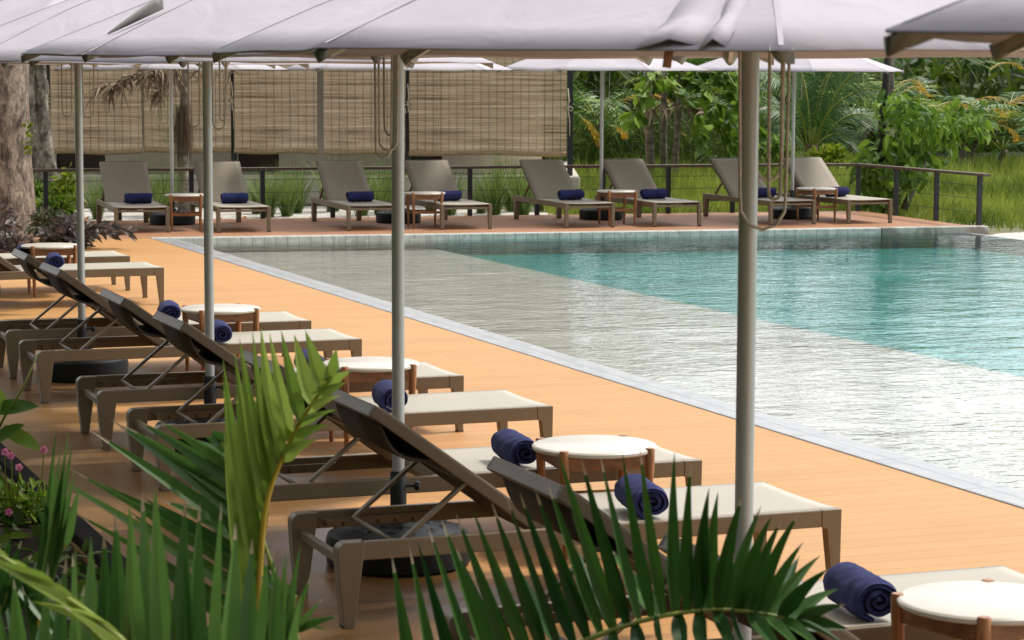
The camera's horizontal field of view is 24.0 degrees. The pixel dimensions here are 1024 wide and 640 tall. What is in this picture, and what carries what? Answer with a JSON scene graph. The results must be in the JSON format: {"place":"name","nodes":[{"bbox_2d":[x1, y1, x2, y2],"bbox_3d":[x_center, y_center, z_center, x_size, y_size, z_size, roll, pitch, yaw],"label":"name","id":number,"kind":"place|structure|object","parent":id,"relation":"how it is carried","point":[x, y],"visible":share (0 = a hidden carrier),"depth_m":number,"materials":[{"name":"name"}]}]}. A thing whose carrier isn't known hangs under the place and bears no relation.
{"place":"outdoors","nodes":[
{"label":"outdoors","id":0,"kind":"place"},
{"bbox_2d":[28,211,968,239],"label":"deck","id":1,"kind":"structure","parent":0,"point":[452,224],"depth_m":31.20,"materials":[{"name":"wood"}]},
{"bbox_2d":[96,161,169,232],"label":"sun lounger","id":2,"kind":"object","parent":1,"relation":"on","point":[120,179],"visible":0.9,"depth_m":30.73,"materials":[{"name":"fabric"}]},
{"bbox_2d":[124,193,152,203],"bbox_3d":[-4.677,-1.523,30.210,0.348,0.141,0.154,-2,6,-16],"label":"rolled towel","id":3,"kind":"object","parent":2,"relation":"on","point":[132,198],"visible":1,"depth_m":30.16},
{"bbox_2d":[54,64,287,224],"bbox_3d":[-4.361,-2.525,30.906,2.784,2.595,2.784,-2,6,-20],"label":"parasol","id":4,"kind":"object","parent":1,"relation":"on","point":[156,218],"visible":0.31,"depth_m":30.76,"materials":[{"name":"fabric"}]},
{"bbox_2d":[164,193,202,230],"bbox_3d":[-4.035,-1.337,29.873,0.524,0.449,0.524,-1,6,-8],"label":"side table","id":5,"kind":"object","parent":1,"relation":"on","point":[185,197],"visible":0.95,"depth_m":29.68,"materials":[{"name":"brown wood"}]},
{"bbox_2d":[189,161,270,232],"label":"sun lounger","id":6,"kind":"object","parent":1,"relation":"on","point":[228,177],"visible":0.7,"depth_m":30.88,"materials":[{"name":"fabric"}]},
{"bbox_2d":[220,193,248,202],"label":"rolled towel","id":7,"kind":"object","parent":6,"relation":"on","point":[234,197],"visible":1,"depth_m":30.32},
{"bbox_2d":[311,160,391,230],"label":"sun lounger","id":8,"kind":"object","parent":1,"relation":"on","point":[340,179],"visible":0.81,"depth_m":31.32,"materials":[{"name":"fabric"}]},
{"bbox_2d":[346,191,373,201],"bbox_3d":[-1.939,-1.574,30.795,0.344,0.140,0.148,-2,6,-17],"label":"rolled towel","id":9,"kind":"object","parent":8,"relation":"on","point":[359,196],"visible":1,"depth_m":30.75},
{"bbox_2d":[282,63,512,223],"bbox_3d":[-1.481,-2.567,31.404,2.784,2.595,2.784,2,6,17],"label":"parasol","id":10,"kind":"object","parent":1,"relation":"on","point":[383,216],"visible":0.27,"depth_m":30.38,"materials":[{"name":"fabric"}]},
{"bbox_2d":[404,191,444,228],"bbox_3d":[-1.105,-1.394,30.520,0.524,0.449,0.524,-1,6,-14],"label":"side table","id":11,"kind":"object","parent":1,"relation":"on","point":[422,195],"visible":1,"depth_m":30.35,"materials":[{"name":"brown wood"}]},
{"bbox_2d":[404,160,491,229],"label":"sun lounger","id":12,"kind":"object","parent":1,"relation":"on","point":[430,175],"visible":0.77,"depth_m":31.56,"materials":[{"name":"fabric"}]},
{"bbox_2d":[33,163,990,224],"bbox_3d":[-0.151,-1.739,32.754,12.611,0.684,3.454,0,6,0],"label":"deck railing","id":13,"kind":"object","parent":1,"relation":"on","point":[668,188],"visible":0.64,"depth_m":32.51,"materials":[{"name":"metal"}]},
{"bbox_2d":[513,159,614,227],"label":"sun lounger","id":14,"kind":"object","parent":1,"relation":"on","point":[547,180],"visible":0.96,"depth_m":31.89,"materials":[{"name":"fabric"}]},
{"bbox_2d":[497,59,709,219],"bbox_3d":[1.199,-2.645,32.249,2.784,2.595,2.784,-6,8,-44],"label":"parasol","id":15,"kind":"object","parent":1,"relation":"on","point":[602,66],"visible":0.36,"depth_m":31.34,"materials":[{"name":"fabric"}]},
{"bbox_2d":[597,189,636,225],"bbox_3d":[1.355,-1.453,31.166,0.524,0.449,0.524,-2,6,-20],"label":"side table","id":16,"kind":"object","parent":1,"relation":"on","point":[615,193],"visible":0.98,"depth_m":31.03,"materials":[{"name":"brown wood"}]},
{"bbox_2d":[594,159,701,226],"bbox_3d":[1.774,-1.691,31.793,0.670,0.802,2.030,-2,6,-20],"label":"sun lounger","id":17,"kind":"object","parent":1,"relation":"on","point":[630,174],"visible":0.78,"depth_m":32.20,"materials":[{"name":"fabric"}]},
{"bbox_2d":[703,158,815,224],"bbox_3d":[3.286,-1.732,32.239,0.670,0.802,2.030,-2,6,-21],"label":"sun lounger","id":18,"kind":"object","parent":1,"relation":"on","point":[726,170],"visible":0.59,"depth_m":32.58,"materials":[{"name":"fabric"}]},
{"bbox_2d":[683,58,903,218],"bbox_3d":[3.799,-2.672,32.597,2.784,2.595,2.784,-3,7,-25],"label":"parasol","id":19,"kind":"object","parent":1,"relation":"on","point":[855,65],"visible":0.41,"depth_m":31.78,"materials":[{"name":"fabric"}]},
{"bbox_2d":[795,187,837,221],"bbox_3d":[4.035,-1.532,32.012,0.524,0.449,0.524,-3,7,-32],"label":"side table","id":20,"kind":"object","parent":1,"relation":"on","point":[815,191],"visible":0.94,"depth_m":31.92,"materials":[{"name":"brown wood"}]},
{"bbox_2d":[775,157,892,223],"bbox_3d":[4.318,-1.761,32.546,0.670,0.802,2.030,-2,6,-22],"label":"sun lounger","id":21,"kind":"object","parent":1,"relation":"on","point":[812,172],"visible":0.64,"depth_m":32.93,"materials":[{"name":"fabric"}]},
{"bbox_2d":[0,238,1023,639],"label":"pool deck","id":22,"kind":"structure","parent":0,"point":[896,520],"depth_m":12.46,"materials":[{"name":"wood"}]},
{"bbox_2d":[21,242,76,296],"bbox_3d":[-4.064,-0.444,21.305,0.524,0.449,0.524,-2,6,-19],"label":"side table","id":23,"kind":"object","parent":22,"relation":"on","point":[68,249],"visible":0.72,"depth_m":21.14,"materials":[{"name":"white wood"}]},
{"bbox_2d":[0,251,129,290],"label":"sun lounger","id":24,"kind":"object","parent":22,"relation":"on","point":[102,256],"visible":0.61,"depth_m":21.73,"materials":[{"name":"fabric"}]},
{"bbox_2d":[0,256,163,303],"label":"sun lounger","id":25,"kind":"object","parent":22,"relation":"on","point":[10,271],"visible":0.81,"depth_m":20.44,"materials":[{"name":"fabric"}]},
{"bbox_2d":[0,442,207,639],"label":"timber edging","id":26,"kind":"object","parent":22,"relation":"on","point":[83,529],"depth_m":10.29,"materials":[{"name":"wood"}]},
{"bbox_2d":[84,221,137,248],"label":"purple shoots","id":27,"kind":"object","parent":22,"relation":"on","point":[104,229],"visible":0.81,"depth_m":26.60,"materials":[{"name":"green plant"}]},
{"bbox_2d":[0,0,308,382],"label":"parasol","id":28,"kind":"object","parent":22,"relation":"on","point":[68,371],"visible":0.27,"depth_m":15.41,"materials":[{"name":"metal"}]},
{"bbox_2d":[0,248,310,378],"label":"sun lounger","id":29,"kind":"object","parent":22,"relation":"on","point":[13,333],"visible":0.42,"depth_m":16.05,"materials":[{"name":"beige metal"}]},
{"bbox_2d":[157,300,180,318],"bbox_3d":[-2.298,-0.055,16.172,0.154,0.141,0.348,-1,6,-11],"label":"rolled towel","id":30,"kind":"object","parent":29,"relation":"on","point":[170,308],"visible":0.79,"depth_m":16.02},
{"bbox_2d":[18,262,361,402],"bbox_3d":[-2.006,0.037,15.069,2.030,0.802,0.670,-2,6,-21],"label":"sun lounger","id":31,"kind":"object","parent":22,"relation":"on","point":[327,341],"visible":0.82,"depth_m":14.94,"materials":[{"name":"fabric"}]},
{"bbox_2d":[214,319,231,343],"bbox_3d":[-1.813,0.077,14.925,0.148,0.140,0.344,-1,6,-13],"label":"rolled towel","id":32,"kind":"object","parent":31,"relation":"on","point":[222,331],"visible":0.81,"depth_m":14.77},
{"bbox_2d":[180,303,260,371],"bbox_3d":[-1.905,0.137,15.790,0.524,0.449,0.524,-3,7,-25],"label":"side table","id":33,"kind":"object","parent":22,"relation":"on","point":[237,313],"visible":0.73,"depth_m":15.66,"materials":[{"name":"white wood"}]},
{"bbox_2d":[0,0,493,453],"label":"parasol","id":34,"kind":"object","parent":22,"relation":"on","point":[18,36],"visible":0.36,"depth_m":12.32,"materials":[{"name":"metal"}]},
{"bbox_2d":[75,288,463,449],"bbox_3d":[-1.332,0.224,13.295,2.030,0.802,0.670,-2,6,-20],"label":"sun lounger","id":35,"kind":"object","parent":22,"relation":"on","point":[125,311],"visible":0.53,"depth_m":13.13,"materials":[{"name":"beige metal"}]},
{"bbox_2d":[126,311,552,490],"bbox_3d":[-0.859,0.351,12.086,2.030,0.802,0.670,-2,6,-21],"label":"sun lounger","id":36,"kind":"object","parent":22,"relation":"on","point":[501,408],"visible":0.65,"depth_m":12.02,"materials":[{"name":"fabric"}]},
{"bbox_2d":[372,379,407,412],"bbox_3d":[-0.611,0.380,12.043,0.154,0.141,0.348,-1,6,-11],"label":"rolled towel","id":37,"kind":"object","parent":36,"relation":"on","point":[382,394],"visible":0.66,"depth_m":11.90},
{"bbox_2d":[323,356,419,451],"bbox_3d":[-0.754,0.444,12.874,0.524,0.449,0.524,-2,6,-18],"label":"side table","id":38,"kind":"object","parent":22,"relation":"on","point":[370,369],"visible":0.55,"depth_m":12.70,"materials":[{"name":"white wood"}]},
{"bbox_2d":[21,0,773,576],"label":"parasol","id":39,"kind":"object","parent":22,"relation":"on","point":[171,30],"visible":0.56,"depth_m":9.53,"materials":[{"name":"fabric"}]},
{"bbox_2d":[214,350,701,537],"bbox_3d":[-0.240,0.526,10.428,2.030,0.802,0.670,-2,6,-21],"label":"sun lounger","id":40,"kind":"object","parent":22,"relation":"on","point":[476,460],"visible":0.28,"depth_m":10.28,"materials":[{"name":"fabric"}]},
{"bbox_2d":[491,428,535,466],"bbox_3d":[0.012,0.554,10.402,0.148,0.140,0.344,-1,6,-15],"label":"rolled towel","id":41,"kind":"object","parent":40,"relation":"on","point":[512,446],"visible":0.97,"depth_m":10.27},
{"bbox_2d":[288,389,841,628],"bbox_3d":[0.208,0.648,9.270,2.030,0.802,0.670,-2,6,-21],"label":"sun lounger","id":42,"kind":"object","parent":22,"relation":"on","point":[375,425],"visible":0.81,"depth_m":9.11,"materials":[{"name":"beige metal"}]},
{"bbox_2d":[614,474,668,519],"bbox_3d":[0.494,0.676,9.245,0.151,0.139,0.348,-1,6,-11],"label":"rolled towel","id":43,"kind":"object","parent":42,"relation":"on","point":[658,500],"visible":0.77,"depth_m":9.10,"materials":[{"name":"fabric"}]},
{"bbox_2d":[532,434,656,559],"bbox_3d":[0.344,0.737,10.097,0.524,0.449,0.524,-1,6,-15],"label":"side table","id":44,"kind":"object","parent":22,"relation":"on","point":[572,451],"visible":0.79,"depth_m":9.94,"materials":[{"name":"white wood"}]},
{"bbox_2d":[212,0,1023,639],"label":"parasol","id":45,"kind":"object","parent":22,"relation":"on","point":[746,34],"visible":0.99,"depth_m":5.69,"materials":[{"name":"fabric"}]},
{"bbox_2d":[445,456,1023,639],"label":"sun lounger","id":46,"kind":"object","parent":22,"relation":"on","point":[523,482],"visible":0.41,"depth_m":7.41,"materials":[{"name":"beige metal"}]},
{"bbox_2d":[823,562,896,621],"bbox_3d":[1.089,0.851,7.568,0.154,0.141,0.348,-1,6,-12],"label":"rolled towel","id":47,"kind":"object","parent":46,"relation":"on","point":[860,592],"visible":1,"depth_m":7.44,"materials":[{"name":"fabric"}]},
{"bbox_2d":[883,0,1023,61],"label":"parasol","id":48,"kind":"object","parent":22,"relation":"on","point":[998,25],"visible":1,"depth_m":3.23,"materials":[{"name":"fabric"}]},
{"bbox_2d":[890,578,1023,639],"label":"side table","id":49,"kind":"object","parent":22,"relation":"on","point":[987,609],"visible":1,"depth_m":7.08,"materials":[{"name":"beige stone"}]},
{"bbox_2d":[75,204,1023,238],"bbox_3d":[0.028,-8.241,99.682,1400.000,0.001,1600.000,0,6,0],"label":"ground","id":50,"kind":"structure","parent":0,"point":[993,230],"depth_m":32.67,"materials":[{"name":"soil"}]},
{"bbox_2d":[0,203,22,237],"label":"purple shrub","id":51,"kind":"object","parent":50,"relation":"on","point":[7,221],"visible":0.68,"depth_m":26.57,"materials":[{"name":"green plant"}]},
{"bbox_2d":[0,65,35,235],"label":"shade tree","id":52,"kind":"object","parent":50,"relation":"on","point":[17,192],"visible":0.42,"depth_m":28.67,"materials":[{"name":"brown plant"}]},
{"bbox_2d":[0,227,35,252],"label":"purple shrub","id":53,"kind":"object","parent":50,"relation":"on","point":[10,242],"visible":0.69,"depth_m":25.56,"materials":[{"name":"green plant"}]},
{"bbox_2d":[29,65,58,185],"bbox_3d":[-6.695,-4.912,33.212,3.580,7.308,4.428,0,6,0],"label":"lichened tree","id":54,"kind":"object","parent":50,"relation":"on","point":[42,150],"visible":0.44,"depth_m":33.39,"materials":[{"name":"grey plant"}]},
{"bbox_2d":[0,484,99,639],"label":"planting bed","id":55,"kind":"object","parent":50,"relation":"on","point":[30,542],"depth_m":10.09,"materials":[{"name":"soil"}]},
{"bbox_2d":[0,474,30,523],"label":"periwinkle plant","id":56,"kind":"object","parent":55,"relation":"on","point":[8,511],"visible":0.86,"depth_m":10.74,"materials":[{"name":"green plant"}]},
{"bbox_2d":[0,452,41,522],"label":"periwinkle plant","id":57,"kind":"object","parent":55,"relation":"on","point":[11,456],"visible":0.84,"depth_m":10.70,"materials":[{"name":"green plant"}]},
{"bbox_2d":[18,446,47,523],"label":"periwinkle plant","id":58,"kind":"object","parent":55,"relation":"on","point":[44,449],"visible":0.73,"depth_m":10.72,"materials":[{"name":"green plant"}]},
{"bbox_2d":[0,465,111,639],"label":"ground cover","id":59,"kind":"object","parent":55,"relation":"on","point":[16,519],"visible":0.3,"depth_m":10.02,"materials":[{"name":"green plant"}]},
{"bbox_2d":[0,353,40,449],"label":"broad leaf plant","id":60,"kind":"object","parent":59,"relation":"on","point":[16,433],"visible":0.98,"depth_m":11.16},
{"bbox_2d":[0,330,350,639],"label":"areca palm","id":61,"kind":"object","parent":55,"relation":"on","point":[232,482],"visible":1,"depth_m":4.97,"materials":[{"name":"plant"}]},
{"bbox_2d":[392,450,849,639],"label":"areca palm","id":62,"kind":"object","parent":55,"relation":"on","point":[703,579],"visible":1,"depth_m":4.57,"materials":[{"name":"plant"}]},
{"bbox_2d":[35,189,75,217],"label":"croton bush","id":63,"kind":"object","parent":50,"relation":"on","point":[64,202],"visible":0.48,"depth_m":31.85,"materials":[{"name":"green plant"}]},
{"bbox_2d":[23,205,94,241],"bbox_3d":[-5.251,-1.041,27.935,0.862,0.609,0.832,-5,8,-39],"label":"purple shrub","id":64,"kind":"object","parent":50,"relation":"on","point":[42,214],"visible":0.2,"depth_m":27.81,"materials":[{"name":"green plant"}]},
{"bbox_2d":[36,212,96,247],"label":"purple shrub","id":65,"kind":"object","parent":50,"relation":"on","point":[64,230],"visible":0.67,"depth_m":26.65,"materials":[{"name":"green plant"}]},
{"bbox_2d":[48,162,87,211],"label":"croton bush","id":66,"kind":"object","parent":50,"relation":"on","point":[63,187],"visible":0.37,"depth_m":32.29,"materials":[{"name":"green plant"}]},
{"bbox_2d":[83,173,104,218],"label":"grass clump","id":67,"kind":"object","parent":50,"relation":"on","point":[96,189],"visible":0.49,"depth_m":33.56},
{"bbox_2d":[82,69,240,211],"bbox_3d":[-5.010,-2.928,34.283,2.250,2.908,0.916,-2,6,-18],"label":"dead palm","id":68,"kind":"object","parent":50,"relation":"on","point":[183,132],"visible":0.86,"depth_m":34.27,"materials":[{"name":"brown plant"}]},
{"bbox_2d":[142,152,188,209],"bbox_3d":[-4.948,-1.968,34.369,1.232,0.975,1.119,0,6,-3],"label":"grass clump","id":69,"kind":"object","parent":50,"relation":"on","point":[166,202],"visible":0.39,"depth_m":34.29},
{"bbox_2d":[245,165,306,216],"bbox_3d":[-3.366,-1.879,34.191,1.182,0.845,1.159,1,6,11],"label":"grass clump","id":70,"kind":"object","parent":50,"relation":"on","point":[271,200],"visible":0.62,"depth_m":34.14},
{"bbox_2d":[266,161,315,216],"bbox_3d":[-3.219,-1.890,34.377,0.951,0.829,1.047,-1,6,-13],"label":"grass clump","id":71,"kind":"object","parent":50,"relation":"on","point":[285,211],"visible":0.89,"depth_m":34.35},
{"bbox_2d":[265,155,320,212],"bbox_3d":[-3.086,-2.026,35.103,1.186,0.951,1.102,-5,8,-41],"label":"grass clump","id":72,"kind":"object","parent":50,"relation":"on","point":[298,209],"visible":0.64,"depth_m":35.16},
{"bbox_2d":[46,59,579,204],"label":"pavilion","id":73,"kind":"structure","parent":50,"relation":"on","point":[93,161],"depth_m":38.60,"materials":[{"name":"wicker"}]},
{"bbox_2d":[56,70,104,168],"bbox_3d":[-6.902,-3.720,38.645,0.780,2.670,0.060,0,6,0],"label":"door","id":74,"kind":"structure","parent":73,"relation":"in","point":[64,159],"depth_m":38.70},
{"bbox_2d":[49,65,141,154],"bbox_3d":[-6.526,-3.869,37.805,1.444,2.566,0.124,0,6,0],"label":"bamboo blind","id":75,"kind":"object","parent":73,"relation":"hanging from","point":[109,151],"visible":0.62,"depth_m":37.88,"materials":[{"name":"wood"}]},
{"bbox_2d":[143,69,230,153],"bbox_3d":[-5.097,-3.877,37.804,1.376,2.541,0.119,0,6,0],"label":"bamboo blind","id":76,"kind":"object","parent":73,"relation":"hanging from","point":[155,148],"visible":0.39,"depth_m":37.88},
{"bbox_2d":[238,72,278,171],"bbox_3d":[-4.057,-3.710,38.645,0.650,2.670,0.060,0,6,0],"label":"door","id":77,"kind":"structure","parent":73,"relation":"in","point":[246,160],"depth_m":38.70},
{"bbox_2d":[233,65,317,154],"bbox_3d":[-3.704,-3.867,37.804,1.317,2.551,0.118,0,6,0],"label":"bamboo blind","id":78,"kind":"object","parent":73,"relation":"hanging from","point":[259,150],"visible":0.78,"depth_m":37.87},
{"bbox_2d":[323,69,404,155],"bbox_3d":[-2.320,-3.857,37.805,1.299,2.562,0.124,0,6,0],"label":"bamboo blind","id":79,"kind":"object","parent":73,"relation":"hanging from","point":[343,151],"visible":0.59,"depth_m":37.87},
{"bbox_2d":[410,72,441,159],"bbox_3d":[-1.392,-3.701,38.645,0.540,2.670,0.060,0,6,0],"label":"bamboo blind","id":80,"kind":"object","parent":73,"relation":"in","point":[411,157],"depth_m":38.67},
{"bbox_2d":[409,58,566,156],"bbox_3d":[-0.379,-3.846,37.805,2.479,2.570,0.123,0,6,0],"label":"bamboo blind","id":81,"kind":"object","parent":73,"relation":"hanging from","point":[477,151],"visible":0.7,"depth_m":37.87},
{"bbox_2d":[366,164,406,214],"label":"grass clump","id":82,"kind":"object","parent":50,"relation":"on","point":[379,197],"visible":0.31,"depth_m":34.84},
{"bbox_2d":[459,149,526,214],"bbox_3d":[-0.245,-2.010,34.892,1.127,0.982,1.241,0,6,-3],"label":"grass clump","id":83,"kind":"object","parent":50,"relation":"on","point":[495,195],"visible":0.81,"depth_m":34.83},
{"bbox_2d":[483,151,531,211],"bbox_3d":[0.102,-2.127,35.741,1.207,1.042,1.299,2,6,13],"label":"grass clump","id":84,"kind":"object","parent":50,"relation":"on","point":[509,207],"visible":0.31,"depth_m":35.74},
{"bbox_2d":[496,153,563,214],"bbox_3d":[0.256,-1.984,34.774,1.340,0.958,1.314,2,6,16],"label":"grass clump","id":85,"kind":"object","parent":50,"relation":"on","point":[525,208],"visible":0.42,"depth_m":34.73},
{"bbox_2d":[542,72,668,130],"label":"feathery palm","id":86,"kind":"object","parent":50,"relation":"on","point":[616,101],"visible":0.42,"depth_m":46.54,"materials":[{"name":"green plant"}]},
{"bbox_2d":[557,97,691,158],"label":"feathery palm","id":87,"kind":"object","parent":50,"relation":"on","point":[593,99],"visible":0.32,"depth_m":44.84,"materials":[{"name":"green plant"}]},
{"bbox_2d":[559,102,776,173],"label":"vine tangle","id":88,"kind":"object","parent":50,"relation":"on","point":[635,134],"visible":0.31,"depth_m":43.81,"materials":[{"name":"green plant"}]},
{"bbox_2d":[617,58,773,176],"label":"fishtail palm","id":89,"kind":"object","parent":50,"relation":"on","point":[687,85],"visible":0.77,"depth_m":40.01,"materials":[{"name":"green plant"}]},
{"bbox_2d":[654,71,820,134],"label":"feathery palm","id":90,"kind":"object","parent":50,"relation":"on","point":[760,92],"visible":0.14,"depth_m":48.01,"materials":[{"name":"green plant"}]},
{"bbox_2d":[758,134,800,172],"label":"round bush","id":91,"kind":"object","parent":50,"relation":"on","point":[776,143],"visible":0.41,"depth_m":44.59,"materials":[{"name":"green plant"}]},
{"bbox_2d":[542,57,1023,158],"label":"jungle thicket","id":92,"kind":"object","parent":50,"relation":"on","point":[969,72],"visible":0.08,"depth_m":51.78,"materials":[{"name":"green plant"}]},
{"bbox_2d":[759,58,900,156],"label":"arching palm","id":93,"kind":"object","parent":50,"relation":"on","point":[815,119],"visible":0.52,"depth_m":45.73,"materials":[{"name":"plant"}]},
{"bbox_2d":[806,142,855,174],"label":"round bush","id":94,"kind":"object","parent":50,"relation":"on","point":[829,153],"visible":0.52,"depth_m":43.67,"materials":[{"name":"green plant"}]},
{"bbox_2d":[765,72,950,141],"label":"feathery palm","id":95,"kind":"object","parent":50,"relation":"on","point":[870,107],"visible":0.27,"depth_m":49.63,"materials":[{"name":"green plant"}]},
{"bbox_2d":[840,58,1000,213],"bbox_3d":[5.850,-2.767,34.928,2.190,2.684,2.666,3,7,26],"label":"broad leaf tree","id":96,"kind":"object","parent":50,"relation":"on","point":[907,145],"visible":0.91,"depth_m":34.77,"materials":[{"name":"green plant"}]},
{"bbox_2d":[846,76,1008,145],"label":"feathery palm","id":97,"kind":"object","parent":50,"relation":"on","point":[911,92],"visible":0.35,"depth_m":48.63,"materials":[{"name":"green plant"}]},
{"bbox_2d":[914,95,1023,164],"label":"feathery palm","id":98,"kind":"object","parent":50,"relation":"on","point":[974,145],"visible":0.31,"depth_m":45.98,"materials":[{"name":"green plant"}]},
{"bbox_2d":[925,91,1023,166],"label":"feathery palm","id":99,"kind":"object","parent":50,"relation":"on","point":[1009,137],"visible":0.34,"depth_m":45.88,"materials":[{"name":"green plant"}]},
{"bbox_2d":[926,104,1022,166],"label":"feathery palm","id":100,"kind":"object","parent":50,"relation":"on","point":[961,155],"visible":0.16,"depth_m":45.35,"materials":[{"name":"green plant"}]},
{"bbox_2d":[975,104,1023,167],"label":"feathery palm","id":101,"kind":"object","parent":50,"relation":"on","point":[1015,132],"visible":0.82,"depth_m":43.45,"materials":[{"name":"green plant"}]},
{"bbox_2d":[196,233,1023,487],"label":"water","id":102,"kind":"structure","parent":0,"point":[731,243],"depth_m":23.23,"materials":[{"name":"liquid"}]},
{"bbox_2d":[434,235,1023,376],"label":"pool basin","id":103,"kind":"object","parent":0,"point":[982,364],"visible":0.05,"depth_m":24.00,"materials":[{"name":"teal tile"}]},
{"bbox_2d":[151,227,880,245],"bbox_3d":[0.208,-1.021,29.566,9.197,0.102,0.200,-1,6,-14],"label":"pool coping","id":104,"kind":"object","parent":103,"relation":"on","point":[478,237],"visible":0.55,"depth_m":29.47,"materials":[{"name":"stone"}]},
{"bbox_2d":[203,243,1023,489],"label":"pool shelf","id":105,"kind":"object","parent":103,"relation":"attached to","point":[929,406],"visible":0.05,"depth_m":17.15,"materials":[{"name":"liquid"}]},
{"bbox_2d":[154,238,1023,508],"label":"pool coping","id":106,"kind":"object","parent":105,"relation":"on","point":[999,492],"visible":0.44,"depth_m":14.84,"materials":[{"name":"grey stone"}]},
{"bbox_2d":[877,225,988,235],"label":"marble coping block","id":107,"kind":"structure","parent":103,"relation":"on","point":[977,229],"depth_m":30.80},
{"bbox_2d":[658,533,859,639],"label":"sun lounger","id":108,"kind":"object","parent":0,"point":[741,618],"visible":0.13,"depth_m":5.94,"materials":[{"name":"beige metal"}]},
{"bbox_2d":[543,141,1023,231],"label":"lawn grass","id":109,"kind":"structure","parent":0,"point":[1003,192],"depth_m":38.10,"materials":[{"name":"plant"}]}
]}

